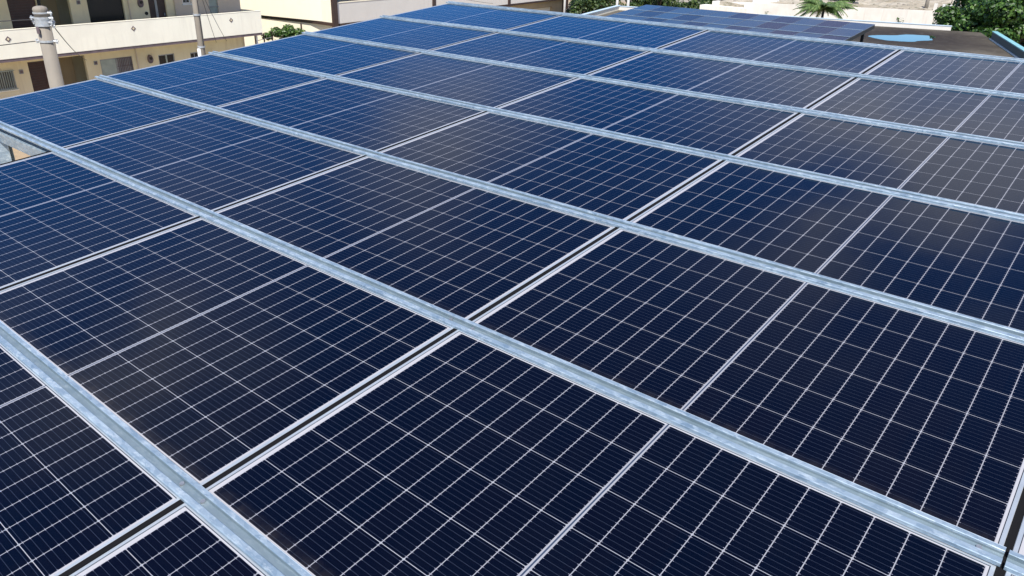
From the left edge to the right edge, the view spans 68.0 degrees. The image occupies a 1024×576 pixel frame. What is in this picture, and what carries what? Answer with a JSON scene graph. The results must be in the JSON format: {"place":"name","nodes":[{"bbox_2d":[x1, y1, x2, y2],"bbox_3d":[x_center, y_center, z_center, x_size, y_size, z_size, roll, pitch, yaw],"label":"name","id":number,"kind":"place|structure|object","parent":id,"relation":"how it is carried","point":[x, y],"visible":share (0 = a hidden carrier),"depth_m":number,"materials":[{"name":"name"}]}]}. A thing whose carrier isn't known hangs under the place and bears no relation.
{"place":"outdoors","nodes":[
{"label":"outdoors","id":0,"kind":"place"},
{"bbox_2d":[0,0,262,98],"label":"apartment building","id":1,"kind":"structure","parent":0,"point":[106,37],"depth_m":35.83,"materials":[{"name":"beige paint"}]},
{"bbox_2d":[0,70,15,89],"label":"window","id":2,"kind":"structure","parent":1,"relation":"in","point":[1,78],"depth_m":32.88,"materials":[{"name":"grey paint"}]},
{"bbox_2d":[7,0,35,28],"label":"door","id":3,"kind":"structure","parent":1,"relation":"in","point":[18,9],"depth_m":32.73,"materials":[{"name":"wood"}]},
{"bbox_2d":[27,61,49,91],"bbox_3d":[-21.190,-9.022,34.154,0.080,2.310,0.790,17,29,29],"label":"door","id":4,"kind":"structure","parent":1,"relation":"in","point":[37,70],"depth_m":33.93,"materials":[{"name":"wood"}]},
{"bbox_2d":[100,56,133,75],"bbox_3d":[-19.151,-10.735,36.764,0.060,0.820,1.630,17,29,29],"label":"window","id":5,"kind":"structure","parent":1,"relation":"in","point":[108,66],"depth_m":36.59,"materials":[{"name":"grey paint"}]},
{"bbox_2d":[148,0,166,17],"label":"door","id":6,"kind":"structure","parent":1,"relation":"in","point":[160,3],"depth_m":37.80,"materials":[{"name":"brown paint"}]},
{"bbox_2d":[158,53,174,63],"bbox_3d":[-17.691,-11.678,38.823,0.060,0.570,0.920,17,29,29],"label":"window","id":7,"kind":"structure","parent":1,"relation":"in","point":[170,57],"depth_m":38.78,"materials":[{"name":"glass"}]},
{"bbox_2d":[190,52,197,57],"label":"window","id":8,"kind":"structure","parent":1,"relation":"in","point":[194,54],"depth_m":40.04,"materials":[{"name":"glass"}]},
{"bbox_2d":[208,0,217,13],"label":"door","id":9,"kind":"structure","parent":1,"relation":"in","point":[214,10],"depth_m":40.35,"materials":[{"name":"grey glass"}]},
{"bbox_2d":[240,0,567,45],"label":"trimmed building","id":10,"kind":"structure","parent":0,"point":[313,15],"depth_m":46.63,"materials":[{"name":"beige paint"}]},
{"bbox_2d":[12,0,1010,534],"bbox_3d":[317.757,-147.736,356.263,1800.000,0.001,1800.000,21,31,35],"label":"ground","id":11,"kind":"structure","parent":0,"point":[18,154],"depth_m":28.75,"materials":[{"name":"soil"}]},
{"bbox_2d":[0,142,14,163],"bbox_3d":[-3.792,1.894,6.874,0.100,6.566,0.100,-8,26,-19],"label":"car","id":12,"kind":"object","parent":11,"relation":"on","point":[6,154],"depth_m":5.50,"materials":[{"name":"metal"}]},
{"bbox_2d":[30,6,63,87],"bbox_3d":[-10.671,-3.485,18.340,0.434,6.275,0.415,21,31,35],"label":"utility pole","id":13,"kind":"object","parent":11,"relation":"on","point":[43,23],"visible":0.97,"depth_m":17.26,"materials":[{"name":"concrete"}]},
{"bbox_2d":[0,41,35,45],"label":"overhead cable","id":14,"kind":"object","parent":13,"relation":"attached to","point":[18,43],"visible":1,"depth_m":17.38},
{"bbox_2d":[55,28,85,59],"bbox_3d":[-14.399,-7.923,24.943,0.021,3.331,17.533,-11,28,-24],"label":"overhead cable","id":15,"kind":"object","parent":13,"relation":"attached to","point":[67,43],"visible":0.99,"depth_m":21.26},
{"bbox_2d":[192,0,205,55],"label":"utility pole","id":16,"kind":"object","parent":11,"relation":"on","point":[199,31],"visible":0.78,"depth_m":25.98,"materials":[{"name":"concrete"}]},
{"bbox_2d":[254,31,272,43],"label":"side fence","id":17,"kind":"object","parent":11,"relation":"on","point":[264,38],"visible":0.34,"depth_m":42.42,"materials":[{"name":"metal"}]},
{"bbox_2d":[261,24,304,40],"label":"shrub","id":18,"kind":"object","parent":11,"relation":"on","point":[287,30],"visible":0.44,"depth_m":44.88,"materials":[{"name":"green plant"}]},
{"bbox_2d":[563,0,565,12],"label":"white post","id":19,"kind":"object","parent":11,"relation":"on","point":[564,7],"depth_m":66.72,"materials":[{"name":"paint"}]},
{"bbox_2d":[566,0,609,15],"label":"bushy tree","id":20,"kind":"object","parent":11,"relation":"on","point":[578,6],"visible":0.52,"depth_m":71.32,"materials":[{"name":"green plant"}]},
{"bbox_2d":[568,0,620,10],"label":"bushy tree","id":21,"kind":"object","parent":11,"relation":"on","point":[612,1],"visible":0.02,"depth_m":76.69,"materials":[{"name":"green plant"}]},
{"bbox_2d":[609,0,653,6],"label":"bushy tree","id":22,"kind":"object","parent":11,"relation":"on","point":[645,2],"visible":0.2,"depth_m":70.51,"materials":[{"name":"green plant"}]},
{"bbox_2d":[625,0,685,7],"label":"bushy tree","id":23,"kind":"object","parent":11,"relation":"on","point":[671,3],"visible":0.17,"depth_m":67.56,"materials":[{"name":"green plant"}]},
{"bbox_2d":[674,0,715,8],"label":"bushy tree","id":24,"kind":"object","parent":11,"relation":"on","point":[692,4],"visible":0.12,"depth_m":65.50,"materials":[{"name":"green plant"}]},
{"bbox_2d":[696,0,721,8],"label":"bushy tree","id":25,"kind":"object","parent":11,"relation":"on","point":[706,1],"visible":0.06,"depth_m":64.81,"materials":[{"name":"green plant"}]},
{"bbox_2d":[700,0,747,12],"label":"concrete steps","id":26,"kind":"structure","parent":11,"relation":"on","point":[715,6],"depth_m":59.57,"materials":[{"name":"concrete"}]},
{"bbox_2d":[576,5,1023,58],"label":"flat roof building","id":27,"kind":"structure","parent":11,"relation":"on","point":[997,43],"depth_m":34.78,"materials":[{"name":"beige paint"}]},
{"bbox_2d":[618,9,874,45],"bbox_3d":[8.776,-10.922,32.004,10.680,0.853,5.884,21,31,35],"label":"mounting frame","id":28,"kind":"object","parent":27,"relation":"on","point":[861,34],"visible":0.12,"depth_m":30.92,"materials":[{"name":"metal"}]},
{"bbox_2d":[605,14,628,19],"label":"solar panel","id":29,"kind":"object","parent":28,"relation":"on","point":[618,16],"visible":0.47,"depth_m":34.48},
{"bbox_2d":[616,9,645,14],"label":"solar panel","id":30,"kind":"object","parent":28,"relation":"on","point":[631,12],"visible":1,"depth_m":35.24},
{"bbox_2d":[616,16,648,21],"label":"solar panel","id":31,"kind":"object","parent":28,"relation":"attached to","point":[636,18],"visible":0.42,"depth_m":33.91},
{"bbox_2d":[633,5,662,9],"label":"solar panel","id":32,"kind":"object","parent":28,"relation":"on","point":[647,7],"visible":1,"depth_m":36.19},
{"bbox_2d":[632,11,665,16],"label":"solar panel","id":33,"kind":"object","parent":28,"relation":"on","point":[649,14],"visible":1,"depth_m":34.67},
{"bbox_2d":[643,18,668,21],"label":"solar panel","id":34,"kind":"object","parent":28,"relation":"attached to","point":[655,20],"visible":0.37,"depth_m":33.34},
{"bbox_2d":[649,6,680,11],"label":"solar panel","id":35,"kind":"object","parent":28,"relation":"attached to","point":[665,9],"visible":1,"depth_m":35.64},
{"bbox_2d":[653,13,684,18],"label":"solar panel","id":36,"kind":"object","parent":28,"relation":"on","point":[668,15],"visible":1,"depth_m":34.08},
{"bbox_2d":[662,20,688,23],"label":"solar panel","id":37,"kind":"object","parent":28,"relation":"attached to","point":[675,21],"visible":0.37,"depth_m":32.78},
{"bbox_2d":[670,8,699,13],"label":"solar panel","id":38,"kind":"object","parent":28,"relation":"attached to","point":[685,10],"visible":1,"depth_m":35.06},
{"bbox_2d":[672,14,703,20],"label":"solar panel","id":39,"kind":"object","parent":28,"relation":"on","point":[686,17],"visible":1,"depth_m":33.54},
{"bbox_2d":[683,21,709,25],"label":"solar panel","id":40,"kind":"object","parent":28,"relation":"attached to","point":[695,23],"visible":0.37,"depth_m":32.23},
{"bbox_2d":[688,9,718,15],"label":"solar panel","id":41,"kind":"object","parent":28,"relation":"attached to","point":[703,12],"visible":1,"depth_m":34.53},
{"bbox_2d":[692,16,723,22],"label":"solar panel","id":42,"kind":"object","parent":28,"relation":"on","point":[707,19],"visible":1,"depth_m":32.99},
{"bbox_2d":[703,24,730,30],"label":"solar panel","id":43,"kind":"object","parent":28,"relation":"attached to","point":[716,26],"visible":0.45,"depth_m":31.68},
{"bbox_2d":[707,11,738,17],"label":"solar panel","id":44,"kind":"object","parent":28,"relation":"attached to","point":[726,14],"visible":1,"depth_m":33.98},
{"bbox_2d":[713,18,744,24],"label":"solar panel","id":45,"kind":"object","parent":28,"relation":"on","point":[728,21],"visible":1,"depth_m":32.43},
{"bbox_2d":[722,26,751,32],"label":"solar panel","id":46,"kind":"object","parent":28,"relation":"attached to","point":[739,28],"visible":0.53,"depth_m":31.12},
{"bbox_2d":[727,13,760,18],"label":"solar panel","id":47,"kind":"object","parent":28,"relation":"attached to","point":[743,16],"visible":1,"depth_m":33.41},
{"bbox_2d":[735,20,766,26],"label":"solar panel","id":48,"kind":"object","parent":28,"relation":"on","point":[749,23],"visible":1,"depth_m":31.88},
{"bbox_2d":[741,28,774,35],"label":"solar panel","id":49,"kind":"object","parent":28,"relation":"attached to","point":[761,30],"visible":0.46,"depth_m":30.56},
{"bbox_2d":[748,14,781,20],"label":"solar panel","id":50,"kind":"object","parent":28,"relation":"attached to","point":[761,17],"visible":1,"depth_m":32.84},
{"bbox_2d":[756,22,789,29],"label":"solar panel","id":51,"kind":"object","parent":28,"relation":"on","point":[772,25],"visible":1,"depth_m":31.32,"materials":[{"name":"glass"}]},
{"bbox_2d":[771,30,799,37],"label":"solar panel","id":52,"kind":"object","parent":28,"relation":"attached to","point":[792,33],"visible":0.47,"depth_m":30.00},
{"bbox_2d":[770,16,803,22],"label":"solar panel","id":53,"kind":"object","parent":28,"relation":"attached to","point":[783,19],"visible":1,"depth_m":32.29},
{"bbox_2d":[778,24,812,31],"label":"solar panel","id":54,"kind":"object","parent":28,"relation":"on","point":[795,27],"visible":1,"depth_m":30.76,"materials":[{"name":"glass"}]},
{"bbox_2d":[791,32,823,40],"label":"solar panel","id":55,"kind":"object","parent":28,"relation":"attached to","point":[802,34],"visible":0.53,"depth_m":29.47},
{"bbox_2d":[792,18,826,25],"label":"solar panel","id":56,"kind":"object","parent":28,"relation":"attached to","point":[808,21],"visible":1,"depth_m":31.73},
{"bbox_2d":[802,26,837,33],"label":"solar panel","id":57,"kind":"object","parent":28,"relation":"on","point":[820,30],"visible":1,"depth_m":30.22,"materials":[{"name":"glass"}]},
{"bbox_2d":[816,20,849,27],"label":"solar panel","id":58,"kind":"object","parent":28,"relation":"attached to","point":[831,23],"visible":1,"depth_m":31.18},
{"bbox_2d":[819,35,849,42],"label":"solar panel","id":59,"kind":"object","parent":28,"relation":"on","point":[833,37],"visible":0.49,"depth_m":28.90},
{"bbox_2d":[828,28,862,37],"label":"solar panel","id":60,"kind":"object","parent":28,"relation":"on","point":[850,33],"visible":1,"depth_m":29.65,"materials":[{"name":"glass"}]},
{"bbox_2d":[840,22,874,30],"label":"solar panel","id":61,"kind":"object","parent":28,"relation":"on","point":[859,26],"visible":1,"depth_m":30.63,"materials":[{"name":"glass"}]},
{"bbox_2d":[868,35,935,41],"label":"rain puddle","id":62,"kind":"object","parent":27,"relation":"on","point":[908,38],"visible":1,"depth_m":34.69,"materials":[{"name":"blue liquid"}]},
{"bbox_2d":[793,0,857,18],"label":"palm tree","id":63,"kind":"object","parent":11,"relation":"on","point":[821,7],"visible":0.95,"depth_m":45.47,"materials":[{"name":"green plant"}]},
{"bbox_2d":[744,2,938,24],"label":"retaining wall","id":64,"kind":"structure","parent":11,"relation":"on","point":[908,16],"depth_m":53.69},
{"bbox_2d":[932,0,1023,46],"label":"broadleaf tree","id":65,"kind":"object","parent":11,"relation":"on","point":[988,17],"visible":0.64,"depth_m":38.88,"materials":[{"name":"green plant"}]},
{"bbox_2d":[719,0,960,10],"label":"hillside","id":66,"kind":"structure","parent":0,"point":[915,5],"depth_m":56.15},
{"bbox_2d":[753,0,778,2],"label":"block wall","id":67,"kind":"structure","parent":66,"relation":"on","point":[762,1],"depth_m":58.66,"materials":[{"name":"white paint"}]},
{"bbox_2d":[733,0,932,9],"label":"rubble","id":68,"kind":"object","parent":66,"relation":"on","point":[850,3],"visible":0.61,"depth_m":55.06,"materials":[{"name":"concrete"}]},
{"bbox_2d":[924,0,929,8],"bbox_3d":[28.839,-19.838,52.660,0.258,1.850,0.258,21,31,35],"label":"utility pole","id":69,"kind":"object","parent":66,"relation":"on","point":[926,3],"visible":0.48,"depth_m":52.63,"materials":[{"name":"concrete"}]},
{"bbox_3d":[0.126,-0.649,4.594,0.090,0.150,7.530,21,37,35],"label":"girder","id":70,"kind":"object","parent":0,"visible":0},
{"bbox_2d":[0,129,995,575],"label":"purlin","id":71,"kind":"object","parent":70,"relation":"on","point":[18,143],"depth_m":5.17,"materials":[{"name":"metal"}]},
{"bbox_2d":[0,152,197,288],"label":"solar panel","id":72,"kind":"object","parent":71,"relation":"on","point":[57,210],"visible":0.85,"depth_m":3.88,"materials":[{"name":"glass"}]},
{"bbox_2d":[0,217,452,484],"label":"solar panel","id":73,"kind":"object","parent":71,"relation":"on","point":[201,351],"visible":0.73,"depth_m":2.82,"materials":[{"name":"glass"}]},
{"bbox_2d":[206,330,996,575],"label":"solar panel","id":74,"kind":"object","parent":71,"relation":"on","point":[458,453],"visible":0.9,"depth_m":2.05,"materials":[{"name":"glass"}]},
{"bbox_2d":[0,121,1006,566],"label":"cover rail","id":75,"kind":"object","parent":74,"relation":"attached to","point":[938,529],"visible":1,"depth_m":2.42,"materials":[{"name":"metal"}]},
{"bbox_3d":[-0.897,1.324,0.911,5.310,0.075,0.060,21,36,35],"label":"purlin","id":76,"kind":"object","parent":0,"visible":0},
{"bbox_2d":[0,344,179,575],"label":"solar panel","id":77,"kind":"object","parent":76,"relation":"on","point":[76,487],"visible":0.79,"depth_m":2.15,"materials":[{"name":"glass"}]},
{"bbox_2d":[70,503,268,575],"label":"solar panel","id":78,"kind":"object","parent":76,"relation":"on","point":[184,539],"visible":0.9,"depth_m":1.92,"materials":[{"name":"glass"}]},
{"bbox_2d":[0,321,312,575],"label":"cover rail","id":79,"kind":"object","parent":78,"relation":"attached to","point":[264,553],"visible":1,"depth_m":2.18,"materials":[{"name":"metal"}]},
{"bbox_2d":[0,30,708,290],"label":"sealing strip","id":80,"kind":"object","parent":76,"relation":"on","point":[85,258],"visible":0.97,"depth_m":4.08,"materials":[{"name":"black rubber"}]},
{"bbox_2d":[994,487,1023,575],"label":"sealing strip","id":81,"kind":"object","parent":76,"relation":"on","point":[1010,540],"depth_m":1.88,"materials":[{"name":"black rubber"}]},
{"bbox_3d":[2.614,-2.209,6.956,8.850,0.075,0.060,21,37,35],"label":"purlin","id":82,"kind":"object","parent":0,"visible":0},
{"bbox_2d":[390,3,558,30],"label":"solar panel","id":83,"kind":"object","parent":82,"relation":"on","point":[495,18],"visible":0.72,"depth_m":8.56,"materials":[{"name":"glass"}]},
{"bbox_2d":[0,15,560,164],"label":"sealing strip","id":84,"kind":"object","parent":83,"relation":"attached to","point":[251,97],"visible":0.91,"depth_m":5.65,"materials":[{"name":"black rubber"}]},
{"bbox_2d":[509,15,704,47],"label":"solar panel","id":85,"kind":"object","parent":82,"relation":"on","point":[627,33],"visible":0.74,"depth_m":7.54,"materials":[{"name":"glass"}]},
{"bbox_2d":[660,30,898,75],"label":"solar panel","id":86,"kind":"object","parent":82,"relation":"on","point":[859,59],"visible":0.71,"depth_m":6.52,"materials":[{"name":"glass"}]},
{"bbox_2d":[865,50,1023,97],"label":"solar panel","id":87,"kind":"object","parent":82,"relation":"on","point":[991,74],"visible":0.76,"depth_m":5.76,"materials":[{"name":"glass"}]},
{"bbox_2d":[446,1,1023,61],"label":"cover rail","id":88,"kind":"object","parent":87,"relation":"attached to","point":[806,38],"visible":1,"depth_m":7.07,"materials":[{"name":"metal"}]},
{"bbox_2d":[58,50,900,575],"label":"sealing strip","id":89,"kind":"object","parent":88,"relation":"attached to","point":[208,484],"visible":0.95,"depth_m":2.53,"materials":[{"name":"black rubber"}]},
{"label":"purlin","id":90,"kind":"object","parent":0,"visible":0},
{"bbox_2d":[314,17,494,51],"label":"solar panel","id":91,"kind":"object","parent":90,"relation":"on","point":[418,35],"visible":0.7,"depth_m":7.83,"materials":[{"name":"glass"}]},
{"bbox_2d":[430,32,647,73],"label":"solar panel","id":92,"kind":"object","parent":90,"relation":"on","point":[569,56],"visible":0.72,"depth_m":6.81,"materials":[{"name":"glass"}]},
{"bbox_2d":[380,15,1023,97],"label":"cover rail","id":93,"kind":"object","parent":92,"relation":"attached to","point":[971,89],"visible":1,"depth_m":6.19,"materials":[{"name":"metal"}]},
{"bbox_2d":[588,51,854,112],"bbox_3d":[1.568,-1.611,5.849,1.750,0.037,1.044,21,37,35],"label":"solar panel","id":94,"kind":"object","parent":90,"relation":"on","point":[784,86],"visible":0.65,"depth_m":5.79,"materials":[{"name":"glass"}]},
{"bbox_2d":[805,78,1023,141],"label":"solar panel","id":95,"kind":"object","parent":90,"relation":"on","point":[985,114],"visible":0.75,"depth_m":4.97,"materials":[{"name":"glass"}]},
{"label":"purlin","id":96,"kind":"object","parent":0,"visible":0},
{"bbox_2d":[221,34,419,74],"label":"solar panel","id":97,"kind":"object","parent":96,"relation":"on","point":[331,56],"visible":0.69,"depth_m":7.11,"materials":[{"name":"glass"}]},
{"bbox_2d":[336,53,576,107],"bbox_3d":[-0.489,-1.690,6.140,1.750,0.035,1.044,21,37,35],"label":"solar panel","id":98,"kind":"object","parent":96,"relation":"on","point":[486,84],"visible":0.69,"depth_m":6.08,"materials":[{"name":"glass"}]},
{"bbox_2d":[498,78,797,154],"bbox_3d":[0.872,-1.180,5.129,1.750,0.038,1.044,21,36,35],"label":"solar panel","id":99,"kind":"object","parent":96,"relation":"on","point":[720,126],"visible":0.69,"depth_m":5.06,"materials":[{"name":"glass"}]},
{"bbox_2d":[735,113,1023,213],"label":"solar panel","id":100,"kind":"object","parent":96,"relation":"on","point":[987,174],"visible":0.75,"depth_m":4.18,"materials":[{"name":"glass"}]},
{"bbox_2d":[302,31,1023,147],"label":"cover rail","id":101,"kind":"object","parent":100,"relation":"attached to","point":[866,120],"visible":1,"depth_m":5.30,"materials":[{"name":"metal"}]},
{"bbox_3d":[0.526,-0.914,4.798,8.850,0.075,0.060,21,37,35],"label":"purlin","id":102,"kind":"object","parent":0,"visible":0},
{"bbox_2d":[108,54,324,106],"bbox_3d":[-2.545,-1.769,6.431,1.750,0.037,1.044,21,37,35],"label":"solar panel","id":103,"kind":"object","parent":102,"relation":"on","point":[213,80],"visible":0.77,"depth_m":6.37,"materials":[{"name":"glass"}]},
{"bbox_2d":[219,78,483,150],"bbox_3d":[-1.185,-1.259,5.420,1.750,0.036,1.044,21,37,35],"label":"solar panel","id":104,"kind":"object","parent":102,"relation":"on","point":[374,119],"visible":0.74,"depth_m":5.35,"materials":[{"name":"glass"}]},
{"bbox_2d":[380,112,721,219],"bbox_3d":[0.176,-0.748,4.410,1.750,0.037,1.044,20,37,35],"label":"solar panel","id":105,"kind":"object","parent":102,"relation":"on","point":[622,179],"visible":0.75,"depth_m":4.32,"materials":[{"name":"glass"}]},
{"bbox_2d":[630,161,1023,330],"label":"solar panel","id":106,"kind":"object","parent":102,"relation":"on","point":[965,262],"visible":0.84,"depth_m":3.37,"materials":[{"name":"glass"}]},
{"bbox_2d":[208,51,1023,221],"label":"cover rail","id":107,"kind":"object","parent":106,"relation":"attached to","point":[894,191],"visible":1,"depth_m":4.38,"materials":[{"name":"metal"}]},
{"label":"purlin","id":108,"kind":"object","parent":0,"visible":0},
{"bbox_2d":[0,79,205,146],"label":"solar panel","id":109,"kind":"object","parent":108,"relation":"on","point":[72,114],"visible":0.74,"depth_m":5.62,"materials":[{"name":"glass"}]},
{"bbox_2d":[65,110,363,210],"bbox_3d":[-1.881,-0.826,4.702,1.750,0.037,1.044,21,36,35],"label":"solar panel","id":110,"kind":"object","parent":108,"relation":"on","point":[210,160],"visible":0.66,"depth_m":4.61,"materials":[{"name":"glass"}]},
{"bbox_2d":[216,156,614,318],"bbox_3d":[-0.520,-0.316,3.691,1.750,0.035,1.044,21,37,35],"label":"solar panel","id":111,"kind":"object","parent":108,"relation":"on","point":[465,251],"visible":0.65,"depth_m":3.58,"materials":[{"name":"glass"}]},
{"bbox_2d":[472,228,1023,545],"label":"solar panel","id":112,"kind":"object","parent":108,"relation":"on","point":[922,413],"visible":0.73,"depth_m":2.53,"materials":[{"name":"glass"}]},
{"bbox_2d":[94,75,1023,342],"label":"cover rail","id":113,"kind":"object","parent":112,"relation":"attached to","point":[1010,333],"visible":1,"depth_m":3.42,"materials":[{"name":"metal"}]},
{"bbox_2d":[1012,517,1023,554],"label":"solar panel","id":114,"kind":"object","parent":108,"relation":"on","point":[1018,547],"visible":0.4,"depth_m":1.85,"materials":[{"name":"glass"}]},
{"bbox_3d":[-0.882,0.637,2.135,7.080,0.075,0.060,21,37,35],"label":"purlin","id":115,"kind":"object","parent":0,"visible":0},
{"bbox_2d":[1004,571,1016,575],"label":"solar panel","id":116,"kind":"object","parent":115,"relation":"on","point":[1007,573],"visible":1,"depth_m":1.77,"materials":[{"name":"glass"}]},
{"bbox_2d":[1003,550,1023,575],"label":"cover rail","id":117,"kind":"object","parent":116,"relation":"attached to","point":[1014,563],"visible":1,"depth_m":1.79,"materials":[{"name":"metal"}]}
]}

